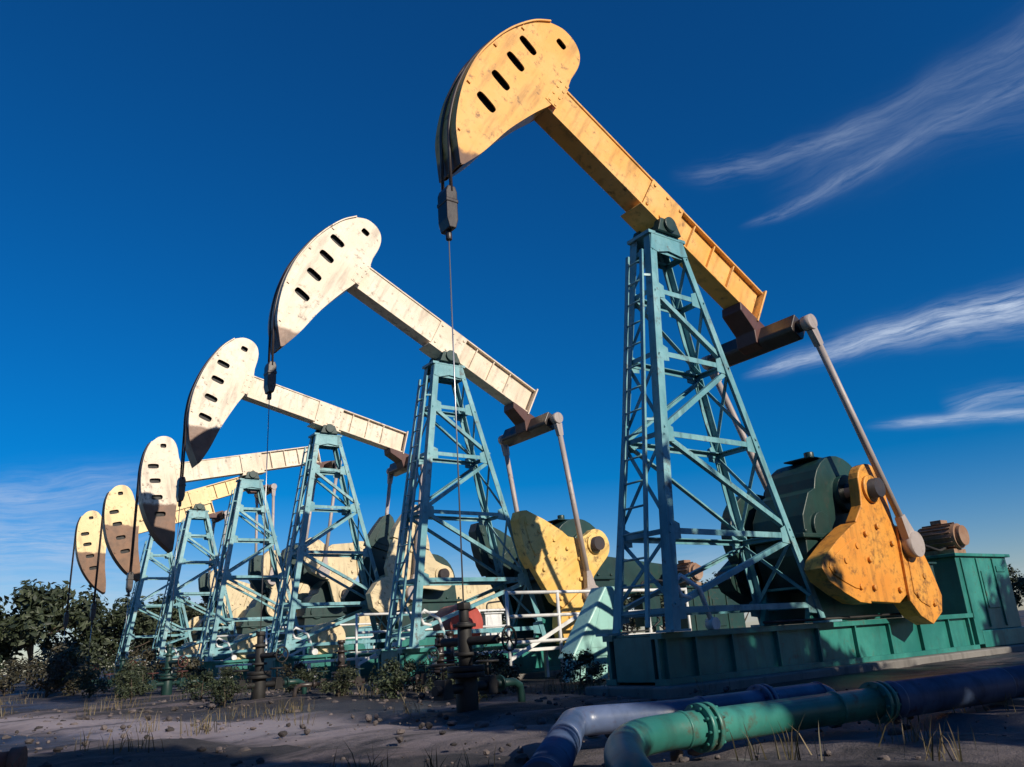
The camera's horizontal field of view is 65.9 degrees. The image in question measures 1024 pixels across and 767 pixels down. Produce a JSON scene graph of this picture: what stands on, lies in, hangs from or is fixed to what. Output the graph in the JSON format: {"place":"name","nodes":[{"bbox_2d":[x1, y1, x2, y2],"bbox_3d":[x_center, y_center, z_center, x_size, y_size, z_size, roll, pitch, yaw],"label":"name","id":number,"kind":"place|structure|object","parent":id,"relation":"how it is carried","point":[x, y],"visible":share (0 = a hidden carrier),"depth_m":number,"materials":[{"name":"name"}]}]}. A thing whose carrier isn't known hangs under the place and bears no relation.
{"place":"outdoors","nodes":[
{"label":"outdoors","id":0,"kind":"place"},
{"bbox_2d":[0,746,27,766],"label":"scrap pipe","id":1,"kind":"object","parent":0,"point":[11,756],"visible":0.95,"depth_m":4.86,"materials":[{"name":"metal"}]},
{"bbox_2d":[0,686,1008,766],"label":"gravel","id":2,"kind":"structure","parent":0,"point":[521,757],"depth_m":6.56,"materials":[{"name":"grey gravel"}]},
{"bbox_2d":[0,671,1015,766],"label":"dry grass","id":3,"kind":"structure","parent":0,"point":[916,739],"depth_m":5.58,"materials":[{"name":"beige plant"}]},
{"bbox_2d":[0,610,1023,766],"bbox_3d":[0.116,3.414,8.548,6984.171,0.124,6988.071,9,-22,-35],"label":"ground","id":4,"kind":"structure","parent":0,"point":[853,744],"depth_m":5.85,"materials":[{"name":"soil"}]},
{"bbox_2d":[0,655,8,679],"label":"shrub","id":5,"kind":"object","parent":4,"relation":"on","point":[2,667],"visible":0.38,"depth_m":25.99,"materials":[{"name":"green plant"}]},
{"bbox_2d":[0,595,25,654],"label":"broadleaf tree","id":6,"kind":"object","parent":4,"relation":"on","point":[14,611],"visible":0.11,"depth_m":42.64,"materials":[{"name":"green plant"}]},
{"bbox_2d":[0,655,42,695],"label":"shrub","id":7,"kind":"object","parent":4,"relation":"on","point":[11,668],"visible":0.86,"depth_m":22.15,"materials":[{"name":"green plant"}]},
{"bbox_2d":[0,578,107,684],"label":"broadleaf tree","id":8,"kind":"object","parent":4,"relation":"on","point":[26,632],"visible":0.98,"depth_m":42.57,"materials":[{"name":"green plant"}]},
{"bbox_2d":[12,653,96,696],"bbox_3d":[-10.868,7.013,18.864,1.685,1.150,1.367,-2,-18,-5],"label":"shrub","id":9,"kind":"object","parent":4,"relation":"on","point":[58,682],"visible":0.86,"depth_m":18.89,"materials":[{"name":"green plant"}]},
{"bbox_2d":[24,639,107,688],"bbox_3d":[-15.607,9.939,27.791,2.719,1.840,2.728,5,-20,-26],"label":"shrub","id":10,"kind":"object","parent":4,"relation":"on","point":[55,648],"visible":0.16,"depth_m":27.75,"materials":[{"name":"green plant"}]},
{"bbox_2d":[36,602,111,662],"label":"broadleaf tree","id":11,"kind":"object","parent":4,"relation":"on","point":[49,642],"visible":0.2,"depth_m":45.65,"materials":[{"name":"green plant"}]},
{"bbox_2d":[37,645,110,694],"bbox_3d":[-11.982,7.792,21.413,1.692,1.410,1.777,-20,-24,41],"label":"shrub","id":12,"kind":"object","parent":4,"relation":"on","point":[70,652],"visible":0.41,"depth_m":21.30,"materials":[{"name":"green plant"}]},
{"bbox_2d":[62,668,114,697],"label":"shrub","id":13,"kind":"object","parent":4,"relation":"on","point":[86,683],"visible":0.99,"depth_m":16.55,"materials":[{"name":"green plant"}]},
{"bbox_2d":[60,638,117,688],"bbox_3d":[-14.177,9.220,25.721,2.484,1.725,2.105,-8,-19,12],"label":"shrub","id":14,"kind":"object","parent":4,"relation":"on","point":[93,652],"visible":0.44,"depth_m":25.85,"materials":[{"name":"green plant"}]},
{"bbox_2d":[85,656,112,686],"bbox_3d":[-13.033,9.019,24.581,0.779,1.014,1.100,-4,-18,2],"label":"wellhead","id":15,"kind":"object","parent":4,"relation":"on","point":[88,658],"visible":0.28,"depth_m":24.51,"materials":[{"name":"green paint"}]},
{"bbox_2d":[104,651,148,691],"bbox_3d":[-9.836,7.410,20.291,0.779,1.014,1.100,-4,-18,2],"label":"wellhead","id":16,"kind":"object","parent":4,"relation":"on","point":[123,659],"visible":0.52,"depth_m":20.13,"materials":[{"name":"green paint"}]},
{"bbox_2d":[78,605,179,661],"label":"broadleaf tree","id":17,"kind":"object","parent":4,"relation":"on","point":[115,620],"visible":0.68,"depth_m":44.98,"materials":[{"name":"green plant"}]},
{"bbox_2d":[110,657,151,685],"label":"shrub","id":18,"kind":"object","parent":4,"relation":"on","point":[129,665],"visible":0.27,"depth_m":19.79,"materials":[{"name":"green plant"}]},
{"bbox_2d":[110,668,157,702],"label":"shrub","id":19,"kind":"object","parent":4,"relation":"on","point":[141,686],"visible":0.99,"depth_m":13.86,"materials":[{"name":"green plant"}]},
{"bbox_2d":[114,665,163,694],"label":"shrub","id":20,"kind":"object","parent":4,"relation":"on","point":[140,672],"visible":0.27,"depth_m":15.89,"materials":[{"name":"green plant"}]},
{"bbox_2d":[111,645,173,680],"bbox_3d":[-10.824,8.409,23.362,1.639,1.293,1.647,-7,-18,11],"label":"shrub","id":21,"kind":"object","parent":4,"relation":"on","point":[149,654],"visible":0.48,"depth_m":23.49,"materials":[{"name":"green plant"}]},
{"bbox_2d":[100,592,188,665],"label":"broadleaf tree","id":22,"kind":"object","parent":4,"relation":"on","point":[174,614],"visible":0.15,"depth_m":49.52,"materials":[{"name":"green plant"}]},
{"bbox_2d":[130,595,195,660],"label":"broadleaf tree","id":23,"kind":"object","parent":4,"relation":"on","point":[142,647],"visible":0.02,"depth_m":65.43,"materials":[{"name":"green plant"}]},
{"bbox_2d":[147,644,204,694],"bbox_3d":[-6.753,5.783,15.922,0.779,1.014,1.100,-4,-18,2],"label":"wellhead","id":24,"kind":"object","parent":4,"relation":"on","point":[166,683],"visible":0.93,"depth_m":15.66,"materials":[{"name":"green paint"}]},
{"bbox_2d":[63,501,293,684],"bbox_3d":[-12.099,8.428,32.540,10.968,7.315,2.255,9,-22,-35],"label":"pumpjack","id":25,"kind":"object","parent":4,"relation":"on","point":[86,538],"visible":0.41,"depth_m":31.00,"materials":[{"name":"metal"}]},
{"bbox_2d":[160,656,216,688],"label":"shrub","id":26,"kind":"object","parent":4,"relation":"on","point":[195,661],"visible":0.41,"depth_m":18.04,"materials":[{"name":"green plant"}]},
{"bbox_2d":[175,599,209,642],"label":"broadleaf tree","id":27,"kind":"object","parent":4,"relation":"on","point":[191,613],"visible":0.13,"depth_m":47.77,"materials":[{"name":"green plant"}]},
{"bbox_2d":[175,666,212,689],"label":"shrub","id":28,"kind":"object","parent":4,"relation":"on","point":[198,671],"visible":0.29,"depth_m":16.72,"materials":[{"name":"green plant"}]},
{"bbox_2d":[175,670,225,699],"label":"shrub","id":29,"kind":"object","parent":4,"relation":"on","point":[206,677],"visible":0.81,"depth_m":12.63,"materials":[{"name":"green plant"}]},
{"bbox_2d":[204,664,242,691],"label":"shrub","id":30,"kind":"object","parent":4,"relation":"on","point":[226,671],"visible":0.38,"depth_m":14.62,"materials":[{"name":"green plant"}]},
{"bbox_2d":[206,675,253,707],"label":"shrub","id":31,"kind":"object","parent":4,"relation":"on","point":[217,693],"visible":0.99,"depth_m":10.79,"materials":[{"name":"green plant"}]},
{"bbox_2d":[88,477,378,681],"bbox_3d":[-8.824,6.796,28.268,10.956,7.362,2.333,9,-22,-35],"label":"pumpjack","id":32,"kind":"object","parent":4,"relation":"on","point":[117,517],"visible":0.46,"depth_m":26.99,"materials":[{"name":"metal"}]},
{"bbox_2d":[123,436,382,682],"bbox_3d":[-5.593,5.312,23.957,11.019,7.108,2.333,9,-22,-35],"label":"pumpjack","id":33,"kind":"object","parent":4,"relation":"on","point":[158,476],"visible":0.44,"depth_m":22.69,"materials":[{"name":"metal"}]},
{"bbox_2d":[231,631,306,699],"bbox_3d":[-3.557,4.174,11.632,0.779,1.014,1.100,-4,-18,2],"label":"wellhead","id":34,"kind":"object","parent":4,"relation":"on","point":[259,682],"visible":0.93,"depth_m":11.42,"materials":[{"name":"black metal"}]},
{"bbox_2d":[275,660,312,688],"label":"shrub","id":35,"kind":"object","parent":4,"relation":"on","point":[297,665],"visible":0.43,"depth_m":14.72,"materials":[{"name":"green plant"}]},
{"bbox_2d":[279,665,327,693],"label":"shrub","id":36,"kind":"object","parent":4,"relation":"on","point":[301,673],"visible":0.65,"depth_m":12.43,"materials":[{"name":"green plant"}]},
{"bbox_2d":[292,640,364,696],"bbox_3d":[-2.657,4.178,11.534,0.620,0.806,0.874,-19,-24,39],"label":"valve stand","id":37,"kind":"object","parent":4,"relation":"on","point":[341,656],"visible":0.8,"depth_m":11.52,"materials":[{"name":"metal"}]},
{"bbox_2d":[169,338,505,687],"bbox_3d":[-2.453,3.295,19.778,11.224,7.958,2.333,9,-22,-35],"label":"pumpjack","id":38,"kind":"object","parent":4,"relation":"on","point":[226,381],"visible":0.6,"depth_m":18.46,"materials":[{"name":"metal"}]},
{"bbox_2d":[316,664,359,696],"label":"shrub","id":39,"kind":"object","parent":4,"relation":"on","point":[345,674],"visible":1,"depth_m":10.83,"materials":[{"name":"green plant"}]},
{"bbox_2d":[361,657,415,698],"bbox_3d":[-1.637,3.823,10.154,0.781,0.575,0.782,-10,-19,20],"label":"shrub","id":40,"kind":"object","parent":4,"relation":"on","point":[383,682],"visible":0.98,"depth_m":10.07,"materials":[{"name":"green plant"}]},
{"bbox_2d":[390,658,432,691],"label":"shrub","id":41,"kind":"object","parent":4,"relation":"on","point":[410,666],"visible":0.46,"depth_m":11.18,"materials":[{"name":"green plant"}]},
{"bbox_2d":[399,633,458,691],"bbox_3d":[-1.128,3.888,10.947,0.874,0.806,0.620,-1,-18,-9],"label":"valve stand","id":42,"kind":"object","parent":4,"relation":"on","point":[440,660],"visible":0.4,"depth_m":10.90,"materials":[{"name":"metal"}]},
{"bbox_2d":[417,664,478,696],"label":"shrub","id":43,"kind":"object","parent":4,"relation":"on","point":[429,680],"visible":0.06,"depth_m":8.80,"materials":[{"name":"green plant"}]},
{"bbox_2d":[426,631,500,697],"bbox_3d":[-0.623,3.485,9.813,0.874,0.806,0.620,-1,-18,-8],"label":"valve stand","id":44,"kind":"object","parent":4,"relation":"on","point":[448,654],"visible":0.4,"depth_m":9.85,"materials":[{"name":"metal"}]},
{"bbox_2d":[454,679,492,701],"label":"shrub","id":45,"kind":"object","parent":4,"relation":"on","point":[482,696],"visible":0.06,"depth_m":8.18,"materials":[{"name":"green plant"}]},
{"bbox_2d":[441,645,509,675],"bbox_3d":[-0.520,3.812,10.466,1.105,0.655,0.728,8,-21,-31],"label":"shrub","id":46,"kind":"object","parent":4,"relation":"on","point":[481,654],"visible":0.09,"depth_m":10.65,"materials":[{"name":"green plant"}]},
{"bbox_2d":[430,602,525,712],"bbox_3d":[-0.310,2.574,7.378,0.779,1.014,1.100,-4,-18,2],"label":"wellhead","id":47,"kind":"object","parent":4,"relation":"on","point":[466,687],"visible":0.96,"depth_m":7.13,"materials":[{"name":"black metal"}]},
{"bbox_2d":[480,611,506,641],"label":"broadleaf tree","id":48,"kind":"object","parent":4,"relation":"on","point":[502,621],"visible":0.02,"depth_m":81.00,"materials":[{"name":"green plant"}]},
{"bbox_2d":[473,649,522,693],"bbox_3d":[-0.194,3.512,9.518,0.639,0.588,0.758,5,-20,-25],"label":"shrub","id":49,"kind":"object","parent":4,"relation":"on","point":[513,671],"visible":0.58,"depth_m":9.54,"materials":[{"name":"green plant"}]},
{"bbox_2d":[260,216,745,690],"bbox_3d":[0.755,1.465,15.580,11.289,8.433,2.333,9,-22,-35],"label":"pumpjack","id":50,"kind":"object","parent":4,"relation":"on","point":[542,577],"visible":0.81,"depth_m":14.30,"materials":[{"name":"metal"}]},
{"bbox_2d":[502,608,505,624],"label":"broadleaf tree","id":51,"kind":"object","parent":4,"relation":"on","point":[503,617],"visible":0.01,"depth_m":95.00,"materials":[{"name":"green plant"}]},
{"bbox_2d":[555,648,606,688],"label":"shrub","id":52,"kind":"object","parent":4,"relation":"on","point":[595,668],"visible":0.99,"depth_m":9.76,"materials":[{"name":"green plant"}]},
{"bbox_2d":[558,586,614,681],"bbox_3d":[1.114,3.558,11.286,1.173,1.250,0.330,9,-22,-35],"label":"machine guard","id":53,"kind":"object","parent":4,"relation":"on","point":[594,617],"visible":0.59,"depth_m":11.18,"materials":[{"name":"teal paint"}]},
{"bbox_2d":[589,595,612,653],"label":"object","id":54,"kind":"structure","parent":53,"relation":"in","point":[602,623],"depth_m":11.26,"materials":[{"name":"teal paint"}]},
{"bbox_2d":[622,598,641,633],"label":"broadleaf tree","id":55,"kind":"object","parent":4,"relation":"on","point":[632,624],"visible":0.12,"depth_m":74.43,"materials":[{"name":"green plant"}]},
{"bbox_2d":[627,592,665,629],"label":"broadleaf tree","id":56,"kind":"object","parent":4,"relation":"on","point":[662,606],"visible":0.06,"depth_m":81.43,"materials":[{"name":"green plant"}]},
{"bbox_2d":[523,681,835,766],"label":"pipeline","id":57,"kind":"object","parent":4,"relation":"on","point":[568,731],"visible":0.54,"depth_m":4.54,"materials":[{"name":"blue paint"}]},
{"bbox_2d":[709,571,748,620],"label":"broadleaf tree","id":58,"kind":"object","parent":4,"relation":"on","point":[715,574],"depth_m":80.49,"materials":[{"name":"green plant"}]},
{"bbox_2d":[435,19,1023,698],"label":"pumpjack","id":59,"kind":"object","parent":4,"relation":"on","point":[831,553],"visible":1,"depth_m":10.20,"materials":[{"name":"metal"}]},
{"bbox_2d":[604,681,901,766],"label":"pipeline","id":60,"kind":"object","parent":4,"relation":"on","point":[702,727],"visible":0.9,"depth_m":3.93,"materials":[{"name":"green paint"}]},
{"bbox_2d":[884,665,1023,719],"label":"pipeline","id":61,"kind":"object","parent":4,"relation":"on","point":[946,692],"visible":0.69,"depth_m":4.82,"materials":[{"name":"blue paint"}]},
{"bbox_2d":[1006,564,1023,607],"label":"broadleaf tree","id":62,"kind":"object","parent":4,"relation":"on","point":[1011,572],"visible":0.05,"depth_m":66.82,"materials":[{"name":"green plant"}]},
{"bbox_2d":[1012,571,1023,598],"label":"broadleaf tree","id":63,"kind":"object","parent":4,"relation":"on","point":[1020,585],"visible":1,"depth_m":65.54,"materials":[{"name":"green plant"}]},
{"bbox_2d":[0,0,1023,674],"label":"sky","id":64,"kind":"structure","parent":0,"point":[164,164],"materials":[{"name":"blue"}]}
]}

